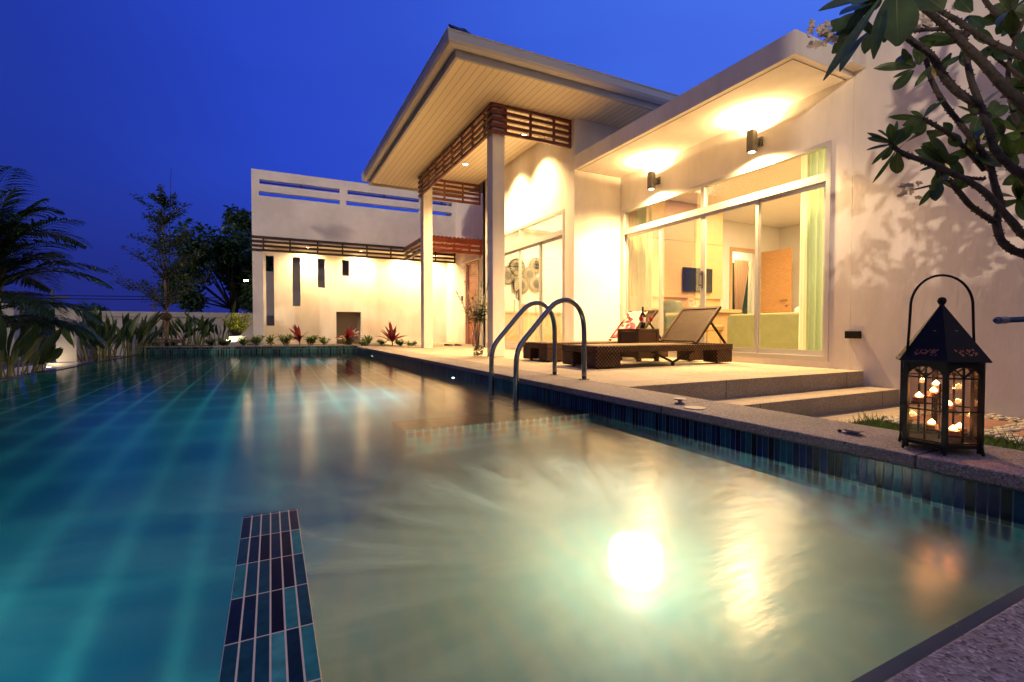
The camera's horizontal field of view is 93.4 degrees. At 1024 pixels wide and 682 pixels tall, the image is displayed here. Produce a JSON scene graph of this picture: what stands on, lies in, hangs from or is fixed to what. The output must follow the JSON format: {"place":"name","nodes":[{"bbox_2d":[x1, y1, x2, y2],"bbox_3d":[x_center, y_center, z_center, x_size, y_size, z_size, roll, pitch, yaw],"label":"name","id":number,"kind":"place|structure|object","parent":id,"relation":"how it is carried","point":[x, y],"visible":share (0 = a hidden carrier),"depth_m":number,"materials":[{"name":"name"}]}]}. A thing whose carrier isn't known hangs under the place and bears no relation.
{"place":"outdoors","nodes":[
{"label":"outdoors","id":0,"kind":"place"},
{"bbox_2d":[3,364,60,375],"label":"white gravel","id":1,"kind":"structure","parent":0,"point":[20,369],"depth_m":8.98,"materials":[{"name":"gravel"}]},
{"bbox_2d":[60,310,130,362],"bbox_3d":[-8.691,-0.061,10.022,1.180,1.171,1.283,-1,2,-27],"label":"broadleaf clump","id":2,"kind":"object","parent":1,"relation":"on","point":[109,339],"visible":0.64,"depth_m":10.01,"materials":[{"name":"green"}]},
{"bbox_2d":[0,290,92,329],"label":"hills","id":3,"kind":"structure","parent":0,"point":[45,300],"depth_m":265.70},
{"bbox_2d":[93,311,252,355],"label":"boundary wall","id":4,"kind":"structure","parent":0,"point":[182,316],"depth_m":14.62,"materials":[{"name":"paint"}]},
{"bbox_2d":[266,257,348,325],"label":"neighbour wall","id":5,"kind":"structure","parent":0,"point":[296,287],"depth_m":16.30,"materials":[{"name":"paint"}]},
{"bbox_2d":[0,0,854,312],"label":"sky","id":6,"kind":"structure","parent":0,"point":[103,102],"materials":[{"name":"blue"}]},
{"bbox_2d":[0,352,1023,681],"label":"pool water","id":7,"kind":"structure","parent":0,"point":[456,530],"depth_m":1.34,"materials":[{"name":"liquid"}]},
{"bbox_2d":[0,346,1023,681],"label":"pool basin","id":8,"kind":"object","parent":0,"point":[270,632],"visible":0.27,"depth_m":1.39,"materials":[{"name":"tile"}]},
{"bbox_2d":[141,345,356,347],"bbox_3d":[-6.372,0.130,11.890,4.880,0.027,0.141,0,1,-13],"label":"coping","id":9,"kind":"object","parent":8,"relation":"on","point":[249,346],"visible":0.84,"depth_m":11.85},
{"bbox_2d":[2,332,1023,449],"bbox_3d":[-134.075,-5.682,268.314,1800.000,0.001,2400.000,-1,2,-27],"label":"ground","id":10,"kind":"structure","parent":0,"point":[30,364],"depth_m":11.43,"materials":[{"name":"plant"}]},
{"bbox_2d":[2,303,20,359],"bbox_3d":[-12.338,-0.220,11.887,0.213,1.389,0.300,-1,2,-27],"label":"pillar stub","id":11,"kind":"object","parent":10,"relation":"on","point":[12,311],"visible":0.29,"depth_m":11.79,"materials":[{"name":"paint"}]},
{"bbox_2d":[0,314,62,377],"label":"broadleaf clump","id":12,"kind":"object","parent":10,"relation":"on","point":[27,347],"visible":0.82,"depth_m":6.48,"materials":[{"name":"green"}]},
{"bbox_2d":[2,337,62,376],"bbox_3d":[-7.234,0.268,7.076,0.814,0.654,0.954,1,2,29],"label":"broadleaf clump","id":13,"kind":"object","parent":10,"relation":"on","point":[52,354],"visible":0.41,"depth_m":7.17,"materials":[{"name":"green"}]},
{"bbox_2d":[19,303,83,337],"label":"dark tree","id":14,"kind":"object","parent":10,"relation":"on","point":[23,312],"visible":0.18,"depth_m":43.49,"materials":[{"name":"green plant"}]},
{"bbox_2d":[0,165,113,350],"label":"areca palm","id":15,"kind":"object","parent":10,"relation":"on","point":[13,228],"visible":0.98,"depth_m":6.72,"materials":[{"name":"green plant"}]},
{"bbox_2d":[51,289,69,308],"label":"utility pole","id":16,"kind":"object","parent":10,"relation":"on","point":[52,291],"visible":0.36,"depth_m":54.48,"materials":[{"name":"grey metal"}]},
{"bbox_2d":[47,308,85,366],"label":"gate pillar","id":17,"kind":"structure","parent":10,"relation":"on","point":[68,357],"depth_m":9.65,"materials":[{"name":"paint"}]},
{"bbox_2d":[72,299,110,325],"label":"dark tree","id":18,"kind":"object","parent":10,"relation":"on","point":[98,307],"visible":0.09,"depth_m":46.52,"materials":[{"name":"green plant"}]},
{"bbox_2d":[63,307,140,360],"bbox_3d":[-8.905,-0.128,10.421,1.496,1.285,1.261,1,2,43],"label":"broadleaf clump","id":19,"kind":"object","parent":10,"relation":"on","point":[131,328],"visible":0.38,"depth_m":10.36,"materials":[{"name":"green"}]},
{"bbox_2d":[112,309,165,355],"bbox_3d":[-8.591,-0.134,11.144,1.701,1.263,1.203,0,1,16],"label":"broadleaf clump","id":20,"kind":"object","parent":10,"relation":"on","point":[146,327],"visible":0.64,"depth_m":11.14,"materials":[{"name":"green"}]},
{"bbox_2d":[152,203,273,312],"bbox_3d":[-13.164,-3.120,22.495,5.903,6.698,6.107,-1,2,-27],"label":"dark tree","id":21,"kind":"object","parent":10,"relation":"on","point":[223,251],"visible":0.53,"depth_m":21.20,"materials":[{"name":"green plant"}]},
{"bbox_2d":[210,225,273,309],"bbox_3d":[-12.156,-2.899,24.439,4.982,6.163,5.170,0,1,0],"label":"dark tree","id":22,"kind":"object","parent":10,"relation":"on","point":[248,235],"visible":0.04,"depth_m":22.96,"materials":[{"name":"green plant"}]},
{"bbox_2d":[202,343,396,345],"bbox_3d":[-6.038,0.285,12.364,5.840,0.296,3.260,-1,2,-27],"label":"planting bed","id":23,"kind":"object","parent":10,"relation":"on","point":[374,344],"visible":0.15,"depth_m":13.89,"materials":[{"name":"soil"}]},
{"bbox_2d":[108,179,211,345],"bbox_3d":[-8.720,-2.084,12.213,2.131,4.479,1.997,0,1,13],"label":"staked tree","id":24,"kind":"object","parent":23,"relation":"on","point":[166,316],"visible":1,"depth_m":12.04,"materials":[{"name":"green plant"}]},
{"bbox_2d":[204,338,217,345],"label":"green shrub","id":25,"kind":"object","parent":23,"relation":"on","point":[211,342],"visible":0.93,"depth_m":12.12,"materials":[{"name":"green plant"}]},
{"bbox_2d":[217,338,231,345],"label":"green shrub","id":26,"kind":"object","parent":23,"relation":"on","point":[224,341],"visible":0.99,"depth_m":12.18,"materials":[{"name":"green plant"}]},
{"bbox_2d":[229,335,246,345],"bbox_3d":[-7.299,-0.014,12.845,0.390,0.279,0.400,-1,2,-27],"label":"square planter","id":27,"kind":"object","parent":23,"relation":"on","point":[233,338],"visible":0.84,"depth_m":12.65,"materials":[{"name":"paint"}]},
{"bbox_2d":[220,312,252,334],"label":"yellow shrub","id":28,"kind":"object","parent":27,"relation":"in","point":[239,325],"visible":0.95,"depth_m":12.76,"materials":[{"name":"green plant"}]},
{"bbox_2d":[236,337,249,345],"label":"green shrub","id":29,"kind":"object","parent":23,"relation":"on","point":[243,342],"visible":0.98,"depth_m":12.32,"materials":[{"name":"green plant"}]},
{"bbox_2d":[250,335,265,345],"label":"green shrub","id":30,"kind":"object","parent":23,"relation":"on","point":[256,340],"visible":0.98,"depth_m":12.43,"materials":[{"name":"green plant"}]},
{"bbox_2d":[264,334,276,345],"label":"green shrub","id":31,"kind":"object","parent":23,"relation":"on","point":[269,338],"visible":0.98,"depth_m":12.51,"materials":[{"name":"green plant"}]},
{"bbox_2d":[277,334,291,344],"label":"green shrub","id":32,"kind":"object","parent":23,"relation":"on","point":[285,340],"visible":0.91,"depth_m":12.52,"materials":[{"name":"green plant"}]},
{"bbox_2d":[288,323,307,344],"bbox_3d":[-5.537,-0.161,12.493,0.534,0.592,0.678,-1,2,-27],"label":"red cordyline","id":33,"kind":"object","parent":23,"relation":"on","point":[297,334],"visible":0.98,"depth_m":12.54,"materials":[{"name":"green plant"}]},
{"bbox_2d":[302,335,318,344],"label":"green shrub","id":34,"kind":"object","parent":23,"relation":"on","point":[311,340],"visible":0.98,"depth_m":12.67,"materials":[{"name":"green plant"}]},
{"bbox_2d":[318,336,330,344],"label":"green shrub","id":35,"kind":"object","parent":23,"relation":"on","point":[323,342],"visible":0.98,"depth_m":12.74,"materials":[{"name":"green plant"}]},
{"bbox_2d":[336,325,360,341],"bbox_3d":[-4.326,-0.162,12.809,0.753,0.578,0.843,-1,2,-27],"label":"red cordyline","id":36,"kind":"object","parent":23,"relation":"on","point":[349,334],"visible":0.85,"depth_m":12.79,"materials":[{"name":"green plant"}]},
{"bbox_2d":[340,338,357,344],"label":"green shrub","id":37,"kind":"object","parent":23,"relation":"on","point":[347,342],"visible":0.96,"depth_m":12.72,"materials":[{"name":"green plant"}]},
{"bbox_2d":[359,335,372,345],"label":"green shrub","id":38,"kind":"object","parent":23,"relation":"on","point":[368,339],"visible":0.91,"depth_m":12.95,"materials":[{"name":"green plant"}]},
{"bbox_2d":[376,322,404,345],"bbox_3d":[-3.193,-0.212,12.799,0.674,0.679,0.734,0,1,10],"label":"red cordyline","id":39,"kind":"object","parent":23,"relation":"on","point":[391,336],"visible":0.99,"depth_m":12.89,"materials":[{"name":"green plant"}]},
{"bbox_2d":[251,168,455,345],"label":"entrance wing","id":40,"kind":"structure","parent":10,"relation":"on","point":[375,291],"depth_m":14.20,"materials":[{"name":"paint"}]},
{"bbox_2d":[377,342,862,399],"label":"deck","id":41,"kind":"structure","parent":10,"relation":"on","point":[700,379],"depth_m":4.78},
{"bbox_2d":[455,281,488,356],"bbox_3d":[-0.577,-0.391,7.656,0.691,1.273,0.247,-1,2,-37],"label":"glass vase","id":42,"kind":"object","parent":41,"relation":"on","point":[478,314],"visible":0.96,"depth_m":7.66,"materials":[{"name":"yellow"}]},
{"bbox_2d":[523,310,668,361],"bbox_3d":[1.254,-0.101,7.053,2.128,0.723,0.680,-1,2,-27],"label":"sun lounger","id":43,"kind":"object","parent":41,"relation":"on","point":[538,350],"visible":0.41,"depth_m":6.70,"materials":[{"name":"brown wicker"}]},
{"bbox_2d":[609,311,647,338],"bbox_3d":[1.797,-0.246,7.407,0.511,0.441,0.487,-1,2,-27],"label":"throw blanket","id":44,"kind":"object","parent":43,"relation":"on","point":[631,321],"visible":0.54,"depth_m":7.46,"materials":[{"name":"beige fabric"}]},
{"bbox_2d":[617,329,658,361],"bbox_3d":[1.745,0.050,6.669,0.360,0.440,0.452,-1,2,-27],"label":"wicker side table","id":45,"kind":"object","parent":41,"relation":"on","point":[637,335],"visible":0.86,"depth_m":6.51,"materials":[{"name":"brown wicker"}]},
{"bbox_2d":[640,307,645,328],"bbox_3d":[1.791,-0.318,6.612,0.076,0.297,0.076,-1,2,-27],"label":"wine bottle","id":46,"kind":"object","parent":45,"relation":"on","point":[642,324],"visible":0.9,"depth_m":6.59,"materials":[{"name":"black glass"}]},
{"bbox_2d":[562,306,732,368],"bbox_3d":[1.700,-0.074,5.936,2.128,0.723,0.680,-1,2,-27],"label":"sun lounger","id":47,"kind":"object","parent":41,"relation":"on","point":[688,327],"visible":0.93,"depth_m":5.96,"materials":[{"name":"brown wicker"}]},
{"bbox_2d":[361,0,1023,418],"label":"villa","id":48,"kind":"object","parent":10,"relation":"on","point":[561,192],"visible":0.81,"depth_m":6.80,"materials":[{"name":"paint"}]},
{"bbox_2d":[403,235,482,260],"bbox_3d":[-2.029,-2.594,13.879,1.667,0.420,2.179,-1,2,-27],"label":"timber awning","id":49,"kind":"object","parent":48,"relation":"attached to","point":[447,244],"visible":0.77,"depth_m":13.09,"materials":[{"name":"paint"}]},
{"bbox_2d":[465,259,478,344],"bbox_3d":[-1.129,-1.123,14.074,0.120,2.430,1.030,-1,2,-27],"label":"front door","id":50,"kind":"structure","parent":48,"relation":"in","point":[473,269],"depth_m":14.18,"materials":[{"name":"brown wood"}]},
{"bbox_2d":[505,266,514,284],"bbox_3d":[-0.105,-1.558,11.457,0.430,0.430,0.028,-1,2,-27],"label":"woven wall disc","id":51,"kind":"object","parent":48,"relation":"attached to","point":[509,277],"visible":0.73,"depth_m":11.46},
{"bbox_2d":[509,258,524,275],"bbox_3d":[0.131,-1.770,11.556,0.430,0.430,0.028,-1,2,-27],"label":"woven wall disc","id":52,"kind":"object","parent":48,"relation":"attached to","point":[514,266],"visible":0.82,"depth_m":11.53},
{"bbox_2d":[513,277,528,293],"bbox_3d":[0.218,-1.340,11.596,0.430,0.430,0.028,-1,2,-27],"label":"woven wall disc","id":53,"kind":"object","parent":48,"relation":"attached to","point":[525,285],"visible":0.64,"depth_m":11.61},
{"bbox_2d":[486,209,563,347],"bbox_3d":[0.149,-1.086,9.827,0.129,2.440,3.370,-1,2,-27],"label":"window frame","id":54,"kind":"structure","parent":48,"relation":"in","point":[557,235],"depth_m":9.12,"materials":[{"name":"grey"}]},
{"bbox_2d":[523,267,535,281],"bbox_3d":[0.435,-1.620,11.725,0.380,0.380,0.028,-1,2,-27],"label":"woven wall disc","id":55,"kind":"object","parent":48,"relation":"attached to","point":[528,274],"visible":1,"depth_m":11.70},
{"bbox_2d":[505,311,561,341],"bbox_3d":[0.669,-0.298,11.657,2.180,0.784,0.465,-1,2,-27],"label":"sideboard","id":56,"kind":"object","parent":48,"relation":"on","point":[529,319],"visible":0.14,"depth_m":11.33,"materials":[{"name":"brown wood"}]},
{"bbox_2d":[529,276,538,291],"bbox_3d":[0.589,-1.387,11.780,0.380,0.380,0.028,-1,2,-27],"label":"woven wall disc","id":57,"kind":"object","parent":48,"relation":"attached to","point":[534,284],"visible":0.76,"depth_m":11.76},
{"bbox_2d":[529,258,538,272],"bbox_3d":[0.589,-1.843,11.783,0.380,0.380,0.028,-1,2,-27],"label":"woven wall disc","id":58,"kind":"object","parent":48,"relation":"attached to","point":[534,265],"visible":0.81,"depth_m":11.76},
{"bbox_2d":[637,207,645,310],"bbox_3d":[2.246,-1.171,8.368,0.076,2.680,0.210,-1,2,-27],"label":"curtain","id":59,"kind":"object","parent":48,"relation":"hanging from","point":[641,265],"visible":0.62,"depth_m":8.33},
{"bbox_2d":[648,205,651,328],"bbox_3d":[2.366,-1.169,8.260,0.049,2.680,0.090,-1,2,-27],"label":"curtain","id":60,"kind":"object","parent":48,"relation":"hanging from","point":[650,268],"visible":0.61,"depth_m":8.24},
{"bbox_2d":[647,171,660,189],"bbox_3d":[2.227,-2.508,7.571,0.193,0.270,0.090,-1,2,-27],"label":"wall lamp","id":61,"kind":"object","parent":48,"relation":"attached to","point":[652,180],"visible":1,"depth_m":7.52,"materials":[{"name":"grey metal"}]},
{"bbox_2d":[663,300,699,342],"bbox_3d":[2.809,-0.250,8.001,0.460,0.864,0.570,-1,2,-27],"label":"armchair","id":62,"kind":"object","parent":48,"relation":"on","point":[671,310],"visible":0.2,"depth_m":8.10,"materials":[{"name":"beige fabric"}]},
{"bbox_2d":[652,308,741,342],"bbox_3d":[3.381,-0.212,8.838,1.850,0.740,0.435,-1,2,-27],"label":"wall desk","id":63,"kind":"object","parent":48,"relation":"on","point":[721,317],"depth_m":8.85,"materials":[{"name":"brown wood"}]},
{"bbox_2d":[687,296,696,306],"bbox_3d":[3.271,-0.702,8.789,0.230,0.240,0.073,-1,2,-27],"label":"decorative plate","id":64,"kind":"object","parent":63,"relation":"on","point":[691,301],"visible":0.9,"depth_m":8.79,"materials":[{"name":"ceramic"}]},
{"bbox_2d":[682,267,712,292],"bbox_3d":[3.500,-1.146,9.092,0.750,0.455,0.047,-1,2,-27],"label":"television","id":65,"kind":"object","parent":48,"relation":"attached to","point":[689,279],"visible":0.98,"depth_m":9.01,"materials":[{"name":"black plastic"}]},
{"bbox_2d":[706,325,723,342],"bbox_3d":[3.308,-0.045,8.238,0.440,0.445,0.380,-1,2,-27],"label":"bench stool","id":66,"kind":"object","parent":48,"relation":"on","point":[720,328],"visible":0.27,"depth_m":8.12,"materials":[{"name":"brown"}]},
{"bbox_2d":[621,140,831,361],"bbox_3d":[2.712,-1.020,6.869,0.129,2.420,3.506,-1,2,-27],"label":"window frame","id":67,"kind":"structure","parent":48,"relation":"in","point":[824,179],"depth_m":6.13,"materials":[{"name":"grey"}]},
{"bbox_2d":[732,263,747,313],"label":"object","id":68,"kind":"structure","parent":48,"relation":"attached to","point":[744,309],"depth_m":13.02,"materials":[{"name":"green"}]},
{"bbox_2d":[734,260,749,313],"bbox_3d":[6.131,-1.164,12.876,0.600,1.970,0.080,-1,2,-27],"label":"curtain","id":69,"kind":"object","parent":48,"relation":"hanging from","point":[741,268],"visible":0.64,"depth_m":12.82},
{"bbox_2d":[747,261,751,313],"bbox_3d":[6.658,-1.160,13.094,0.762,1.950,0.053,-1,2,-27],"label":"curtain","id":70,"kind":"object","parent":48,"relation":"hanging from","point":[749,305],"visible":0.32,"depth_m":12.94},
{"bbox_2d":[746,129,762,153],"bbox_3d":[3.015,-2.470,5.993,0.193,0.270,0.090,-1,2,-27],"label":"wall lamp","id":71,"kind":"object","parent":48,"relation":"attached to","point":[754,141],"visible":1,"depth_m":5.95,"materials":[{"name":"grey metal"}]},
{"bbox_2d":[727,307,798,349],"bbox_3d":[4.991,-0.360,7.724,2.200,1.090,2.070,-1,2,-27],"label":"sofa","id":72,"kind":"object","parent":48,"relation":"on","point":[779,330],"visible":0.13,"depth_m":7.41,"materials":[{"name":"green fabric"}]},
{"bbox_2d":[760,248,791,312],"bbox_3d":[5.750,-0.939,10.566,0.091,2.090,0.720,-1,2,-27],"label":"bedroom door","id":73,"kind":"structure","parent":48,"relation":"in","point":[776,265],"depth_m":10.52,"materials":[{"name":"brown wood"}]},
{"bbox_2d":[798,155,807,349],"bbox_3d":[3.568,-1.111,5.877,0.054,2.680,0.130,-1,2,-27],"label":"curtain","id":74,"kind":"object","parent":48,"relation":"hanging from","point":[803,277],"visible":0.65,"depth_m":5.89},
{"bbox_2d":[806,149,825,355],"bbox_3d":[3.660,-1.103,5.537,0.081,2.680,0.560,-1,2,-27],"label":"curtain","id":75,"kind":"object","parent":48,"relation":"hanging from","point":[815,229],"visible":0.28,"depth_m":5.70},
{"bbox_2d":[845,331,861,338],"bbox_3d":[3.586,-0.066,5.075,0.043,0.078,0.145,-1,2,-27],"label":"step light","id":76,"kind":"object","parent":48,"relation":"attached to","point":[853,334],"visible":1,"depth_m":5.05,"materials":[{"name":"black metal"}]},
{"bbox_2d":[993,317,1023,323],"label":"water pipe","id":77,"kind":"object","parent":48,"relation":"attached to","point":[1001,320],"visible":1,"depth_m":2.76,"materials":[{"name":"blue plastic"}]},
{"bbox_2d":[711,386,898,415],"bbox_3d":[2.330,0.573,4.174,3.110,0.175,0.318,-1,2,-27],"label":"step","id":78,"kind":"object","parent":10,"relation":"on","point":[818,402],"visible":0.42,"depth_m":4.27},
{"bbox_2d":[810,405,930,423],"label":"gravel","id":79,"kind":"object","parent":10,"relation":"on","point":[892,410],"visible":0.2,"depth_m":4.22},
{"bbox_2d":[806,0,1023,259],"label":"frangipani tree","id":80,"kind":"object","parent":10,"relation":"on","point":[895,23],"visible":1,"depth_m":2.25,"materials":[{"name":"green plant"}]},
{"bbox_2d":[873,408,1023,444],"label":"garden pebbles","id":81,"kind":"object","parent":10,"relation":"on","point":[1017,425],"visible":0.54,"depth_m":3.68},
{"bbox_2d":[909,413,1013,428],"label":"paving slab","id":82,"kind":"structure","parent":10,"relation":"on","point":[990,423],"depth_m":3.80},
{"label":"rear bed","id":83,"kind":"structure","parent":10,"relation":"on","visible":0},
{"bbox_2d":[129,315,164,345],"bbox_3d":[-9.675,-0.290,12.911,0.953,0.869,0.908,-1,2,-27],"label":"broadleaf clump","id":84,"kind":"object","parent":83,"relation":"on","point":[136,329],"visible":0.26,"depth_m":12.73,"materials":[{"name":"green"}]},
{"bbox_2d":[169,319,197,345],"bbox_3d":[-9.209,-0.259,13.385,0.854,0.784,0.850,0,1,-5],"label":"broadleaf clump","id":85,"kind":"object","parent":83,"relation":"on","point":[172,332],"visible":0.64,"depth_m":13.43,"materials":[{"name":"green"}]},
{"bbox_2d":[171,313,215,345],"bbox_3d":[-8.861,-0.332,13.456,1.008,0.928,1.174,-1,2,-27],"label":"broadleaf clump","id":86,"kind":"object","parent":83,"relation":"on","point":[203,326],"visible":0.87,"depth_m":13.29,"materials":[{"name":"green"}]},
{"bbox_2d":[184,301,238,344],"bbox_3d":[-8.453,-0.520,13.868,1.462,1.283,1.026,0,1,5],"label":"broadleaf clump","id":87,"kind":"object","parent":83,"relation":"on","point":[211,328],"visible":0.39,"depth_m":13.65,"materials":[{"name":"green"}]},
{"bbox_2d":[834,409,1023,450],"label":"grass","id":88,"kind":"structure","parent":0,"point":[885,425],"depth_m":3.43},
{"bbox_2d":[884,599,1023,681],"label":"terrace","id":89,"kind":"structure","parent":0,"point":[991,649],"depth_m":0.63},
{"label":"coping footing","id":90,"kind":"structure","parent":0,"visible":0},
{"bbox_2d":[357,346,1023,490],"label":"pool coping","id":91,"kind":"object","parent":90,"relation":"on","point":[999,466],"visible":1,"depth_m":2.16,"materials":[{"name":"stone"}]},
{"bbox_2d":[489,298,588,401],"bbox_3d":[0.225,0.341,4.213,0.730,1.416,0.569,-1,2,-27],"label":"pool ladder","id":92,"kind":"object","parent":91,"relation":"attached to","point":[539,320],"visible":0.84,"depth_m":4.12,"materials":[{"name":"silver metal"}]},
{"bbox_2d":[674,398,685,403],"bbox_3d":[0.976,0.348,2.803,0.070,0.030,0.070,-1,2,-27],"label":"overflow fitting","id":93,"kind":"object","parent":91,"relation":"on","point":[680,400],"visible":1,"depth_m":2.79,"materials":[{"name":"metal"}]},
{"bbox_2d":[684,406,705,409],"bbox_3d":[1.000,0.364,2.637,0.112,0.004,0.112,-1,2,-27],"label":"skimmer lid","id":94,"kind":"object","parent":91,"relation":"on","point":[695,407],"visible":1,"depth_m":2.63,"materials":[{"name":"beige"}]},
{"bbox_2d":[842,428,863,435],"bbox_3d":[1.401,0.373,1.982,0.040,0.017,0.064,-1,2,-27],"label":"cable clamp","id":95,"kind":"object","parent":91,"relation":"on","point":[852,431],"visible":1,"depth_m":1.97,"materials":[{"name":"metal"}]},
{"bbox_2d":[896,274,991,456],"bbox_3d":[1.543,0.074,1.736,0.245,0.629,0.280,-1,2,-27],"label":"candle lantern","id":96,"kind":"object","parent":91,"relation":"on","point":[942,341],"visible":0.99,"depth_m":1.69,"materials":[{"name":"black metal"}]},
{"bbox_2d":[909,367,933,432],"bbox_3d":[1.550,0.210,1.838,0.100,0.284,0.012,0,1,4],"label":"window frame","id":97,"kind":"structure","parent":96,"relation":"in","point":[918,411],"depth_m":1.84,"materials":[{"name":"black metal"}]},
{"bbox_2d":[907,361,942,443],"bbox_3d":[1.454,0.213,1.697,0.012,0.284,0.100,-1,2,-26],"label":"window frame","id":98,"kind":"structure","parent":96,"relation":"in","point":[913,365],"depth_m":1.70,"materials":[{"name":"black metal"}]},
{"bbox_2d":[911,383,967,438],"bbox_3d":[1.548,0.253,1.743,0.158,0.200,0.146,-1,2,-27],"label":"candle stand","id":99,"kind":"object","parent":96,"relation":"on","point":[939,409],"visible":0.56,"depth_m":1.74,"materials":[{"name":"black metal"}]},
{"bbox_2d":[912,392,923,401],"bbox_3d":[1.493,0.204,1.770,0.038,0.035,0.037,-1,2,-27],"label":"tea light","id":100,"kind":"object","parent":99,"relation":"on","point":[917,397],"visible":0.9,"depth_m":1.76,"materials":[{"name":"white wax"}]},
{"bbox_2d":[926,419,938,429],"bbox_3d":[1.498,0.295,1.722,0.038,0.035,0.037,-1,2,-27],"label":"tea light","id":101,"kind":"object","parent":99,"relation":"on","point":[931,424],"visible":0.91,"depth_m":1.71,"materials":[{"name":"white wax"}]},
{"bbox_2d":[927,387,938,396],"bbox_3d":[1.538,0.184,1.759,0.038,0.035,0.037,-1,2,-27],"label":"tea light","id":102,"kind":"object","parent":99,"relation":"on","point":[931,393],"visible":0.98,"depth_m":1.75,"materials":[{"name":"white wax"}]},
{"bbox_2d":[929,380,941,389],"bbox_3d":[1.581,0.163,1.799,0.038,0.035,0.037,-1,2,-27],"label":"tea light","id":103,"kind":"object","parent":99,"relation":"on","point":[936,384],"visible":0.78,"depth_m":1.79,"materials":[{"name":"white wax"}]},
{"bbox_2d":[948,425,959,435],"bbox_3d":[1.543,0.311,1.687,0.038,0.035,0.037,-1,2,-27],"label":"tea light","id":104,"kind":"object","parent":99,"relation":"on","point":[953,430],"visible":0.88,"depth_m":1.68,"materials":[{"name":"white wax"}]},
{"bbox_2d":[956,422,966,432],"bbox_3d":[1.598,0.308,1.722,0.038,0.035,0.037,-1,2,-27],"label":"tea light","id":105,"kind":"object","parent":99,"relation":"on","point":[958,426],"visible":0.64,"depth_m":1.71,"materials":[{"name":"white wax"}]},
{"bbox_2d":[936,368,970,437],"bbox_3d":[1.632,0.209,1.782,0.012,0.281,0.100,-1,2,-26],"label":"window frame","id":106,"kind":"structure","parent":96,"relation":"in","point":[953,374],"depth_m":1.78,"materials":[{"name":"black metal"}]},
{"bbox_2d":[948,363,980,444],"bbox_3d":[1.535,0.213,1.641,0.100,0.281,0.012,0,1,4],"label":"window frame","id":107,"kind":"structure","parent":96,"relation":"in","point":[975,367],"depth_m":1.64,"materials":[{"name":"black metal"}]},
{"bbox_2d":[971,371,977,442],"bbox_3d":[1.624,0.214,1.684,0.012,0.284,0.100,1,2,34],"label":"window frame","id":108,"kind":"structure","parent":96,"relation":"in","point":[975,382],"depth_m":1.70,"materials":[{"name":"black metal"}]},
{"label":"utility pole","id":109,"kind":"object","parent":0,"visible":0},
{"bbox_2d":[8,294,219,300],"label":"power line","id":110,"kind":"object","parent":109,"relation":"attached to","point":[108,296],"visible":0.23,"depth_m":55.41,"materials":[{"name":"black plastic"}]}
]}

